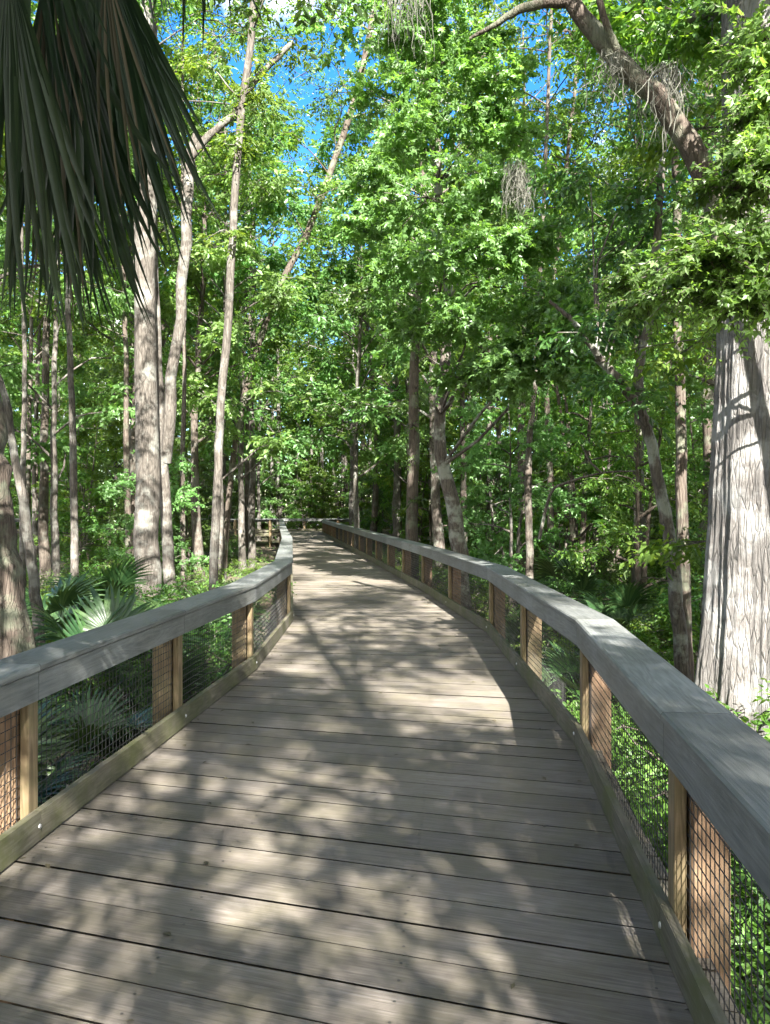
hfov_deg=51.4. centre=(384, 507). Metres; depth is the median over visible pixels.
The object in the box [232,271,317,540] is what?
forest tree
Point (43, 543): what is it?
forest tree
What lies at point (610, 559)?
shrub
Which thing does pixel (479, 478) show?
understory tree
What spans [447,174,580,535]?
forest tree
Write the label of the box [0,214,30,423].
forest tree
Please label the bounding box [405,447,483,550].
understory tree
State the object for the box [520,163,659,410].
forest tree
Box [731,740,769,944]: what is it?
shrub
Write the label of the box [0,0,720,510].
sky
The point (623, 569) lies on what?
shrub
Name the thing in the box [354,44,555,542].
forest tree
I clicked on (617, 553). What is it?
understory tree
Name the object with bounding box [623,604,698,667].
shrub
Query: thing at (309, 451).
forest tree
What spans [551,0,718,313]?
forest tree
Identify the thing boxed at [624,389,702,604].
understory tree
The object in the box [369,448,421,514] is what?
understory tree
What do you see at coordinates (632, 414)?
forest tree
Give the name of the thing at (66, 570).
shrub
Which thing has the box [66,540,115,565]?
shrub
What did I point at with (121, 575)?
palmetto
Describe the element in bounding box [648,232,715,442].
forest tree
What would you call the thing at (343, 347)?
forest tree
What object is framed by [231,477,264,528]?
understory tree
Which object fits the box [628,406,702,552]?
understory tree
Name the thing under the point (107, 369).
forest tree
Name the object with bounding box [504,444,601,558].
understory tree
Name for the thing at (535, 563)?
shrub
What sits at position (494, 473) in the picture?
understory tree
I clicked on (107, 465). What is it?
forest tree
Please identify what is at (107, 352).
forest tree
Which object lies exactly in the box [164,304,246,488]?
forest tree
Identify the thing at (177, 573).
shrub
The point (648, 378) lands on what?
forest tree
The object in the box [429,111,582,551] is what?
forest tree
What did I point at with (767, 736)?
shrub
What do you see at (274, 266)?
forest tree
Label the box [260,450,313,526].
understory tree
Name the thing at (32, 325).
forest tree
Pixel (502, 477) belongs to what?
understory tree
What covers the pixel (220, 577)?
shrub
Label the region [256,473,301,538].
understory tree
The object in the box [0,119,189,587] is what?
forest tree
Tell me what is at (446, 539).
understory tree
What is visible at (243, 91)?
slim tree
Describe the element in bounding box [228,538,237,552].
shrub
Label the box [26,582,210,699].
palmetto
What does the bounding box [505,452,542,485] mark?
understory tree
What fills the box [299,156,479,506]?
forest tree
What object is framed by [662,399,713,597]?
understory tree
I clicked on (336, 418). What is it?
forest tree
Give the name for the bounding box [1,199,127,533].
forest tree
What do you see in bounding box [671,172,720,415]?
forest tree
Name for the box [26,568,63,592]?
shrub
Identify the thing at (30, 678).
railing
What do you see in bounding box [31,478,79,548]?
understory tree
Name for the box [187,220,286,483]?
forest tree
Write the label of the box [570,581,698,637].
palmetto
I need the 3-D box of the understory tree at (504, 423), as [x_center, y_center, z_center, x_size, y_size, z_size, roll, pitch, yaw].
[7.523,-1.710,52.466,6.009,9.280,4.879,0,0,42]
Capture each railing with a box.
[0,519,293,1003]
[15,518,478,543]
[322,519,769,1023]
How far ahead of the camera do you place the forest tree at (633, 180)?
19.49 m
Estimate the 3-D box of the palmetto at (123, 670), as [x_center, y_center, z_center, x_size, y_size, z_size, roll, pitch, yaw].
[-2.562,2.019,8.695,1.483,1.519,1.611,0,0,-27]
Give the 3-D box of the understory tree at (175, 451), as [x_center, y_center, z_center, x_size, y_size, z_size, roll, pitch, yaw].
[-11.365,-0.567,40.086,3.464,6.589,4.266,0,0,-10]
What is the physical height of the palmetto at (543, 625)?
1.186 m
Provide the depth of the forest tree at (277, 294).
25.17 m
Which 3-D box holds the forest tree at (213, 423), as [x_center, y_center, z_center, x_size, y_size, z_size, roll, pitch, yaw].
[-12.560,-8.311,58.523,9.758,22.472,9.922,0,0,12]
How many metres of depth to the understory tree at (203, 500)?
31.36 m
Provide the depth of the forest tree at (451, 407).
56.98 m
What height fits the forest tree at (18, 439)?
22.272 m
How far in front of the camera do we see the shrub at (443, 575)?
23.79 m
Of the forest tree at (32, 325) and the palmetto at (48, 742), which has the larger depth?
the forest tree at (32, 325)
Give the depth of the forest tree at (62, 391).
64.04 m
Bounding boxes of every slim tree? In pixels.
[19,0,36,587]
[31,0,204,577]
[94,2,241,589]
[127,0,301,598]
[167,41,355,566]
[168,0,358,631]
[416,0,684,579]
[431,0,704,577]
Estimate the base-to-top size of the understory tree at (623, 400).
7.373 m
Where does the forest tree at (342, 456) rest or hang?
on the ground at (268, 549)
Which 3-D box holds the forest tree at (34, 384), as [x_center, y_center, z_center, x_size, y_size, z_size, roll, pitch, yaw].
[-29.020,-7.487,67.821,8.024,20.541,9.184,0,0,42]
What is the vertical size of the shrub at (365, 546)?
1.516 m
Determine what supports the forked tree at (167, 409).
on the ground at (268, 549)
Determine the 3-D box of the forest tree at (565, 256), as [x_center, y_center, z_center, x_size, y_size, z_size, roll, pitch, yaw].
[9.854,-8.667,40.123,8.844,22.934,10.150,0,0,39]
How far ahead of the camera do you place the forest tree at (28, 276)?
22.28 m
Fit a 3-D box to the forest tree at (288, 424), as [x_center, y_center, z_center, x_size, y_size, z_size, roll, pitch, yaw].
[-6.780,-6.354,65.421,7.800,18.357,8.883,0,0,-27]
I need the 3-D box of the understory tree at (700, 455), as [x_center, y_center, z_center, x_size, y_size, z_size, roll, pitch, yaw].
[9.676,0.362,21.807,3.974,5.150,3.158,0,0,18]
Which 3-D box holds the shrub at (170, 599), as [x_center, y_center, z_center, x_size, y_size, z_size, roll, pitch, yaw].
[-3.621,1.889,13.958,2.571,1.587,1.965,0,0,-10]
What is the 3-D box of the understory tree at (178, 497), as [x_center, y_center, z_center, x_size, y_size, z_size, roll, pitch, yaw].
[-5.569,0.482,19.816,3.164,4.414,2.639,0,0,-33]
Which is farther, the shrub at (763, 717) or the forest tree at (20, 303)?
the forest tree at (20, 303)
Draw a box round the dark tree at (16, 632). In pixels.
[0,0,379,777]
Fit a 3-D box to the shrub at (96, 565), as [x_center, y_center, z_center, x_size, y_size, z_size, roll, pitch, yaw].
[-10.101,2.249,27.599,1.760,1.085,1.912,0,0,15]
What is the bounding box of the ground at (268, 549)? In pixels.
[6,513,769,1023]
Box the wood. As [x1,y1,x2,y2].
[0,178,690,539]
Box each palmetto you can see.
[25,569,109,642]
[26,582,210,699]
[33,626,56,700]
[38,689,97,806]
[38,737,92,805]
[39,648,197,719]
[40,555,184,609]
[42,685,151,784]
[93,647,218,712]
[125,584,265,661]
[222,579,269,614]
[505,615,553,655]
[519,641,612,701]
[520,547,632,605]
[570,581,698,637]
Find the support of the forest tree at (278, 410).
on the ground at (268, 549)
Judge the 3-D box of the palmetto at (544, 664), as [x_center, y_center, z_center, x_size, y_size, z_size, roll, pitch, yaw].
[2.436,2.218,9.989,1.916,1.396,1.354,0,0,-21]
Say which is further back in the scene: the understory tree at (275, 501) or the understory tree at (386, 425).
the understory tree at (275, 501)
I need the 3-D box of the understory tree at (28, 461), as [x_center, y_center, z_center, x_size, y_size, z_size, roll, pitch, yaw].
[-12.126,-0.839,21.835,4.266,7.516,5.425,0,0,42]
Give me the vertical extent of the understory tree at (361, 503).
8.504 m
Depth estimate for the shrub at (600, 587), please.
19.02 m
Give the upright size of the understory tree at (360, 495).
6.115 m
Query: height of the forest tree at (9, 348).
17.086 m
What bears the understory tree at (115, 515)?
on the ground at (268, 549)
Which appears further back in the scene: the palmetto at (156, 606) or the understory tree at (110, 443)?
the understory tree at (110, 443)
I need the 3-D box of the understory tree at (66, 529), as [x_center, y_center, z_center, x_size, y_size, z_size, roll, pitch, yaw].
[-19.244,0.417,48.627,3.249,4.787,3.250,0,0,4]
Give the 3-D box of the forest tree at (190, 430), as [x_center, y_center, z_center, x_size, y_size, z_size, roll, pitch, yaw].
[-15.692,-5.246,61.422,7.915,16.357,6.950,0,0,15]
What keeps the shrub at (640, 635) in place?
on the ground at (268, 549)
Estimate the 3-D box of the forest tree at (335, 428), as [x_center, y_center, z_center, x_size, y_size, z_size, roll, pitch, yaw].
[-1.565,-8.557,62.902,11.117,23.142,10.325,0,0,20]
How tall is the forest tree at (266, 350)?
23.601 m
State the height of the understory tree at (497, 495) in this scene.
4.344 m
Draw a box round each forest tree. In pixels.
[0,0,62,320]
[0,0,205,585]
[0,0,269,465]
[0,2,197,335]
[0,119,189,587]
[0,123,33,207]
[0,155,42,333]
[0,171,65,397]
[0,184,112,511]
[0,206,114,561]
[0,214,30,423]
[0,273,61,455]
[0,297,41,458]
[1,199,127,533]
[5,301,68,491]
[15,290,100,475]
[17,277,122,528]
[18,358,99,537]
[32,0,315,570]
[33,299,127,496]
[39,379,109,472]
[49,264,178,534]
[57,276,188,542]
[60,276,171,464]
[61,75,256,563]
[65,0,329,581]
[79,165,259,390]
[85,315,127,486]
[120,41,342,583]
[133,80,358,575]
[159,149,312,515]
[159,265,270,537]
[161,309,245,483]
[162,75,330,555]
[164,221,275,539]
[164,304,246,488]
[170,336,208,484]
[180,266,308,528]
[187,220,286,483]
[195,209,355,540]
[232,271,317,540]
[243,347,303,536]
[252,108,450,547]
[255,328,341,528]
[258,146,454,557]
[265,325,349,523]
[272,196,422,526]
[274,255,388,506]
[275,60,499,564]
[285,338,359,509]
[298,264,402,537]
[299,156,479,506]
[314,0,540,573]
[316,166,481,465]
[317,136,455,535]
[326,311,386,528]
[347,316,404,538]
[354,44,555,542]
[388,235,529,548]
[392,0,692,571]
[403,334,487,489]
[425,311,486,437]
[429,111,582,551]
[429,146,581,532]
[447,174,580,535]
[448,396,516,498]
[464,0,721,586]
[496,198,653,534]
[502,0,721,592]
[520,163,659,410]
[530,97,644,345]
[530,226,688,573]
[549,0,721,411]
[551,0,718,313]
[588,1,718,493]
[593,60,714,438]
[599,335,674,518]
[614,180,695,448]
[621,0,721,135]
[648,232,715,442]
[662,322,698,450]
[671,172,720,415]
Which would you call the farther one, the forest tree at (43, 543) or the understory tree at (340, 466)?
the understory tree at (340, 466)
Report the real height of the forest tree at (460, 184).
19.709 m
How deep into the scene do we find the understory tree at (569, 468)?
21.79 m
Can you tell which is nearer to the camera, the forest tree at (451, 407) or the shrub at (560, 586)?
the shrub at (560, 586)
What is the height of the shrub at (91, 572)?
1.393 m
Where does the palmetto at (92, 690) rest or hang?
on the ground at (268, 549)
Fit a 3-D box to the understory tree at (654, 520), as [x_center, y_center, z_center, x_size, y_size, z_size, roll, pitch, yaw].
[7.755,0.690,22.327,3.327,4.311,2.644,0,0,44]
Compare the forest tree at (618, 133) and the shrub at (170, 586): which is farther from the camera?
the forest tree at (618, 133)
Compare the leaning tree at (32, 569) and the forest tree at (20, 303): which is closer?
the leaning tree at (32, 569)
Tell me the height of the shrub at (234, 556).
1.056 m
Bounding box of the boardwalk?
[0,531,747,1023]
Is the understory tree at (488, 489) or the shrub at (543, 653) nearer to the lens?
the shrub at (543, 653)
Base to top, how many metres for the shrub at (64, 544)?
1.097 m
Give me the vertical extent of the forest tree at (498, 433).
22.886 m
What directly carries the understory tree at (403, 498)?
on the ground at (268, 549)
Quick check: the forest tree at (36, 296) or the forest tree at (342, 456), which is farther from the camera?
the forest tree at (342, 456)
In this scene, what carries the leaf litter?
on the ground at (268, 549)
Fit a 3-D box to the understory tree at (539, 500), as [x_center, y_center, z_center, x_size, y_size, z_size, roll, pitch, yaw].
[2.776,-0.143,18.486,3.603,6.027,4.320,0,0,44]
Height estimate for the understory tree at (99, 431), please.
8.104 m
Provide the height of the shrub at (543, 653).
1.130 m
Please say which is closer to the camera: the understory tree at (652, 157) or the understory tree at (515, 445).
the understory tree at (652, 157)
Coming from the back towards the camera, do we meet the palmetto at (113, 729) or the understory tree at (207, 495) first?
the understory tree at (207, 495)
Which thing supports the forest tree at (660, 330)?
on the ground at (268, 549)
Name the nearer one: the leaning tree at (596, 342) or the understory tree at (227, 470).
the leaning tree at (596, 342)
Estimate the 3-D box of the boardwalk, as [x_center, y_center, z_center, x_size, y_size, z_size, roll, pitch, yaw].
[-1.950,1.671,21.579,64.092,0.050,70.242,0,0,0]
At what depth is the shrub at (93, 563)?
28.26 m
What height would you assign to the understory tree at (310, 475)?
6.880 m
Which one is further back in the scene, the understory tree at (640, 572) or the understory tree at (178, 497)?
the understory tree at (178, 497)
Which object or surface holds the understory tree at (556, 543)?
on the ground at (268, 549)
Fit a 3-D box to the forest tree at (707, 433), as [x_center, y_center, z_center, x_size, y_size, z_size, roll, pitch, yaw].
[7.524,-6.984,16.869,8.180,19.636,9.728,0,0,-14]
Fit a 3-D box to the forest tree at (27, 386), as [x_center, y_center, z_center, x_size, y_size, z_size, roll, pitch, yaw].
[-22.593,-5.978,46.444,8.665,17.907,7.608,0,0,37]
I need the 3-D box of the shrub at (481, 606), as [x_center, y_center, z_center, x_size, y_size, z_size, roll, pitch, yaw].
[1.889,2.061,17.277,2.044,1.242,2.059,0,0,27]
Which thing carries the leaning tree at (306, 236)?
on the ground at (268, 549)
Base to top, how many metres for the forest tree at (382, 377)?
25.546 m
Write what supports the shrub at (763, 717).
on the ground at (268, 549)
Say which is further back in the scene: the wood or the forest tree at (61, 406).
the wood
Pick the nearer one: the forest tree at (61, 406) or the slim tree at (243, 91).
the slim tree at (243, 91)
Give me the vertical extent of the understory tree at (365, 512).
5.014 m
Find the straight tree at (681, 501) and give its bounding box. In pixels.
[481,0,717,681]
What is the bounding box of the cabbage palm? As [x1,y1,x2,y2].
[0,0,265,351]
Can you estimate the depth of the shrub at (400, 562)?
31.86 m
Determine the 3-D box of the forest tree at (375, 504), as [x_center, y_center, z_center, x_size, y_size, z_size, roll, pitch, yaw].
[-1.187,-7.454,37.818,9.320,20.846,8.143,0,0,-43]
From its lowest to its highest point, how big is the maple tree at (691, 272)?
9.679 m
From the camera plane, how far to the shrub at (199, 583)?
23.27 m
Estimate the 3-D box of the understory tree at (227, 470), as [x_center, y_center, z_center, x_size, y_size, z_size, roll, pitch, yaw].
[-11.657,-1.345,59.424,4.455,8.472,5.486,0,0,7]
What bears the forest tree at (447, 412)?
on the ground at (268, 549)
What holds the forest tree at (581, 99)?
on the ground at (268, 549)
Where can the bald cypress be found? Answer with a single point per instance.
(732, 666)
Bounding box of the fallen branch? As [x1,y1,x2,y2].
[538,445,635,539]
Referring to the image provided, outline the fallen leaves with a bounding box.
[19,581,688,1020]
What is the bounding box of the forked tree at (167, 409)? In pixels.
[153,0,328,593]
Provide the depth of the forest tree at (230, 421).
50.33 m
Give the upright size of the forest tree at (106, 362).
21.756 m
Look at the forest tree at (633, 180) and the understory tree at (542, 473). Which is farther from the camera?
the understory tree at (542, 473)
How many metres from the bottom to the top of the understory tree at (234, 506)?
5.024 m
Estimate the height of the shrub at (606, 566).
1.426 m
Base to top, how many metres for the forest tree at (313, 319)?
17.338 m
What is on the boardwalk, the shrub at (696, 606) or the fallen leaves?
the fallen leaves
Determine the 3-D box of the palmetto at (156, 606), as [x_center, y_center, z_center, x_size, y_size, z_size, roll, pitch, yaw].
[-2.840,2.078,12.304,2.143,2.002,2.172,0,0,37]
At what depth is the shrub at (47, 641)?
11.76 m
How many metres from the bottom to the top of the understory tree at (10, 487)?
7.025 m
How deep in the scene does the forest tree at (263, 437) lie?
65.82 m
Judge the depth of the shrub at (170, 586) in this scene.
12.74 m
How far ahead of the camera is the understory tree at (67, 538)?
40.67 m
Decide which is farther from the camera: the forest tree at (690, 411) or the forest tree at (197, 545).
the forest tree at (690, 411)
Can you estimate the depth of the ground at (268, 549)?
7.75 m
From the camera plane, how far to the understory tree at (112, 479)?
57.61 m
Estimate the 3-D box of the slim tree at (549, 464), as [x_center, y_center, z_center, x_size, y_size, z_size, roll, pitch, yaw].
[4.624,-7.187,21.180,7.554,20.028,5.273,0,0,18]
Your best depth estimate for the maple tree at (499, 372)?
13.45 m
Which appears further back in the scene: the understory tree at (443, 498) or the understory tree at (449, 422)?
the understory tree at (443, 498)
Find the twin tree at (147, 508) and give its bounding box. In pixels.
[133,0,161,605]
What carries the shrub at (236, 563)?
on the ground at (268, 549)
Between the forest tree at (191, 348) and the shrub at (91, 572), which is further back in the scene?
the forest tree at (191, 348)
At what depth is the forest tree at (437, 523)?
27.87 m
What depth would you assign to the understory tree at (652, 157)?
8.65 m
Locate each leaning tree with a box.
[0,11,58,698]
[224,0,420,573]
[525,27,721,681]
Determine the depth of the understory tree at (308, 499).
58.96 m
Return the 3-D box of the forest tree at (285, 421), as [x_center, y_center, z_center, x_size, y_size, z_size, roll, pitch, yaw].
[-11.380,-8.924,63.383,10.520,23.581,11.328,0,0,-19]
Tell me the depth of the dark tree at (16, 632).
6.96 m
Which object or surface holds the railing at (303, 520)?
on the boardwalk
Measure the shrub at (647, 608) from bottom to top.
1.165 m
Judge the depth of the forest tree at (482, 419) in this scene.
57.68 m
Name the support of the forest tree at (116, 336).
on the ground at (268, 549)
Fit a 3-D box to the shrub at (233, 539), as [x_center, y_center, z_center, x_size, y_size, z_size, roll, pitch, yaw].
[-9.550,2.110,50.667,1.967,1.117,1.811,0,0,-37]
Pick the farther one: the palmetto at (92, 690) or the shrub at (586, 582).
the shrub at (586, 582)
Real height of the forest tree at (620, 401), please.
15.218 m
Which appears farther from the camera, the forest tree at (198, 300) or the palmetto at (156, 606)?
the forest tree at (198, 300)
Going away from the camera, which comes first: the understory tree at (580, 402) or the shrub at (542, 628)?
the shrub at (542, 628)
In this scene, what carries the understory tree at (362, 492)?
on the ground at (268, 549)
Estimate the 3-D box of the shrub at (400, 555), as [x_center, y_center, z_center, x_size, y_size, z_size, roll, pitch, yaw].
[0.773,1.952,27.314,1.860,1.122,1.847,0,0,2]
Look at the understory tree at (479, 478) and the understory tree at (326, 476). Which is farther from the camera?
the understory tree at (326, 476)
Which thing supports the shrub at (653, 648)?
on the ground at (268, 549)
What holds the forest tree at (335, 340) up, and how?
on the ground at (268, 549)
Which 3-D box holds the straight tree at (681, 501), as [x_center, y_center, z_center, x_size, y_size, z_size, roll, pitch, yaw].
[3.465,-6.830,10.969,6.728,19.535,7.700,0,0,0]
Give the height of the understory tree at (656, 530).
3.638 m
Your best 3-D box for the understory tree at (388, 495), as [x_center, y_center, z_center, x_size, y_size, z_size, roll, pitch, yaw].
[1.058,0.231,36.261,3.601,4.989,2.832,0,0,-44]
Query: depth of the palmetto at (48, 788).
5.13 m
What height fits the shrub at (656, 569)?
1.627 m
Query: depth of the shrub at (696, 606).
12.36 m
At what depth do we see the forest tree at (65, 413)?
69.58 m
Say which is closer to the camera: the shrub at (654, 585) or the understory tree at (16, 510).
the shrub at (654, 585)
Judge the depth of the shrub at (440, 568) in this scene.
25.70 m
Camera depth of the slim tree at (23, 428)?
18.95 m
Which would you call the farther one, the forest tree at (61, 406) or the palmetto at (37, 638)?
the forest tree at (61, 406)
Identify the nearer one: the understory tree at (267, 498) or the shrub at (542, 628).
the shrub at (542, 628)
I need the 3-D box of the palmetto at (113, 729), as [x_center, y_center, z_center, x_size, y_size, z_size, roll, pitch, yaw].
[-2.553,2.163,6.671,1.935,1.294,1.716,0,0,-4]
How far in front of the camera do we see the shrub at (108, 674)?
10.13 m
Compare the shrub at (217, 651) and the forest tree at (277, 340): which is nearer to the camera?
the shrub at (217, 651)
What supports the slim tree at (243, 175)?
on the ground at (268, 549)
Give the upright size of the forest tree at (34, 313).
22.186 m
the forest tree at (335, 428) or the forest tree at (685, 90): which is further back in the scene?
the forest tree at (335, 428)
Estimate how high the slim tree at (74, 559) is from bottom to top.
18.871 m
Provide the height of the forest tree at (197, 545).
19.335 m
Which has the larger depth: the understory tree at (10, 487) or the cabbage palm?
the understory tree at (10, 487)
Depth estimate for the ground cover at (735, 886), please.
4.59 m
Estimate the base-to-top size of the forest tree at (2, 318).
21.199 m
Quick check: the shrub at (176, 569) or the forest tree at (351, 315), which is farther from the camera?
the forest tree at (351, 315)
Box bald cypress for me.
[374,0,769,738]
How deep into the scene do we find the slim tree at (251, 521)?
33.91 m
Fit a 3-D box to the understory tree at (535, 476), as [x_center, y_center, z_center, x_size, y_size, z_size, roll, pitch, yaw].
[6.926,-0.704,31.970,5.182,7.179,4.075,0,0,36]
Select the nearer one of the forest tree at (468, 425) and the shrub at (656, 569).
the shrub at (656, 569)
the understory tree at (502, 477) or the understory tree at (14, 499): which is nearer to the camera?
the understory tree at (502, 477)
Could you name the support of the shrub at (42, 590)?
on the ground at (268, 549)
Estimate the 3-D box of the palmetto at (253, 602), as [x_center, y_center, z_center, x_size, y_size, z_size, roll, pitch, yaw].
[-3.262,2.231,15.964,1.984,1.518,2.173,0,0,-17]
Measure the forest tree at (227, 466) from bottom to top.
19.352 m
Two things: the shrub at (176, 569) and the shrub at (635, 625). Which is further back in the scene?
the shrub at (176, 569)
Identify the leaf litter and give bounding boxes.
[12,572,769,1014]
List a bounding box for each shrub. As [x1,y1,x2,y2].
[25,581,62,609]
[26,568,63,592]
[31,623,78,642]
[38,559,86,580]
[40,575,56,599]
[50,540,69,556]
[50,540,70,557]
[52,631,197,707]
[63,554,118,577]
[65,557,109,580]
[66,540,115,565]
[69,556,133,591]
[103,572,224,648]
[140,599,265,703]
[149,572,296,661]
[162,563,192,580]
[162,564,208,595]
[178,558,250,593]
[188,573,208,594]
[189,625,258,691]
[227,554,261,574]
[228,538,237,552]
[228,543,246,562]
[229,534,237,546]
[364,538,374,553]
[373,550,401,567]
[395,549,421,571]
[416,564,507,605]
[419,545,447,579]
[435,547,515,587]
[435,585,519,618]
[507,614,561,637]
[511,572,624,639]
[511,627,579,693]
[519,548,585,579]
[534,569,604,599]
[542,636,673,699]
[550,592,628,631]
[592,559,647,585]
[595,562,665,589]
[597,554,661,584]
[597,588,666,637]
[606,575,701,618]
[612,678,769,789]
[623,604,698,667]
[625,721,769,969]
[627,616,696,662]
[628,560,697,595]
[633,602,701,665]
[650,572,703,647]
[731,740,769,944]
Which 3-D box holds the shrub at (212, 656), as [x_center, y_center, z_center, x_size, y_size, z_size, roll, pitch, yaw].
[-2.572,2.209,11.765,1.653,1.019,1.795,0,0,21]
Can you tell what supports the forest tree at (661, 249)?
on the ground at (268, 549)
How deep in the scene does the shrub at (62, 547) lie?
38.76 m
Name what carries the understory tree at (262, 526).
on the ground at (268, 549)
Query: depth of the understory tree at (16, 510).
58.71 m
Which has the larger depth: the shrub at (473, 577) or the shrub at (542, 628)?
the shrub at (473, 577)
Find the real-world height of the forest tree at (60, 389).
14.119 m
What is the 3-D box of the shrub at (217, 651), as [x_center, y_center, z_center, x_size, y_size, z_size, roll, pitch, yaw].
[-2.435,1.946,10.136,2.049,1.654,2.680,0,0,-8]
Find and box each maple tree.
[284,0,645,608]
[587,0,769,359]
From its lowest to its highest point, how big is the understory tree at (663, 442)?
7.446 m
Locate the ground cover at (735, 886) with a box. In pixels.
[27,544,769,1023]
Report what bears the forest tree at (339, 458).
on the ground at (268, 549)
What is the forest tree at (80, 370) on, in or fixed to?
on the ground at (268, 549)
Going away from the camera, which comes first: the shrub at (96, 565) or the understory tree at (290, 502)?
the shrub at (96, 565)
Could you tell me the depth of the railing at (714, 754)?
3.28 m
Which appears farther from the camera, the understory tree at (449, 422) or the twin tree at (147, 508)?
the understory tree at (449, 422)
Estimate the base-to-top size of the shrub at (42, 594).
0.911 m
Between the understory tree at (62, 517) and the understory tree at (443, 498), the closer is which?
the understory tree at (62, 517)
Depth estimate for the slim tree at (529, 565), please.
16.94 m
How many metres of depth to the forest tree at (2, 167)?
8.23 m
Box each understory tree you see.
[0,364,38,472]
[9,451,50,517]
[10,454,39,525]
[11,471,39,525]
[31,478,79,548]
[32,416,124,567]
[48,480,92,547]
[49,442,124,574]
[49,446,106,546]
[63,425,123,532]
[79,493,124,566]
[83,446,208,590]
[97,451,123,516]
[159,461,234,569]
[169,437,190,539]
[170,470,233,548]
[204,443,258,541]
[226,481,256,543]
[231,472,276,523]
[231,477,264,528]
[255,473,276,537]
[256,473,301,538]
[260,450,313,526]
[276,476,328,528]
[284,477,320,527]
[292,454,339,528]
[299,467,345,528]
[319,461,349,522]
[337,432,390,526]
[340,480,372,528]
[343,470,373,512]
[349,473,405,539]
[352,382,458,537]
[361,426,475,544]
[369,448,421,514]
[377,375,487,545]
[377,465,448,543]
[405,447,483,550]
[428,370,607,614]
[440,441,509,548]
[441,504,484,550]
[442,432,518,553]
[472,413,526,529]
[473,460,516,530]
[476,439,517,516]
[485,283,666,594]
[493,475,556,546]
[493,482,567,568]
[502,430,575,548]
[504,399,611,550]
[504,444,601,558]
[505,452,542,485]
[509,393,599,543]
[534,375,675,585]
[544,386,653,571]
[549,312,715,627]
[572,408,661,563]
[602,89,721,594]
[606,460,702,594]
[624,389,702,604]
[626,417,689,528]
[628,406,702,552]
[630,481,696,577]
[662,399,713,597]
[672,217,713,527]
[687,432,702,496]
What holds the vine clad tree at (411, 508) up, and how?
on the ground at (268, 549)
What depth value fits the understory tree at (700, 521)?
16.18 m
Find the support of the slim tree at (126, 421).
on the ground at (268, 549)
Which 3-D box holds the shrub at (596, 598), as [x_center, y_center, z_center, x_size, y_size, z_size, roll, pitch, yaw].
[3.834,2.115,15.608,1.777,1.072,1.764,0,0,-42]
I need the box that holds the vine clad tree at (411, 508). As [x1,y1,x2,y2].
[286,0,561,578]
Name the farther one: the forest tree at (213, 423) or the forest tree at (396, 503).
the forest tree at (213, 423)
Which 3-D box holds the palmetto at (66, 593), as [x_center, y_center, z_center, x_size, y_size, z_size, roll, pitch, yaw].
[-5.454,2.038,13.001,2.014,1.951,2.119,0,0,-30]
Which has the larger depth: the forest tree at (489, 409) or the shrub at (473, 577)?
the forest tree at (489, 409)
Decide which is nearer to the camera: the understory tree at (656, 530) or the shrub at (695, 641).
the shrub at (695, 641)

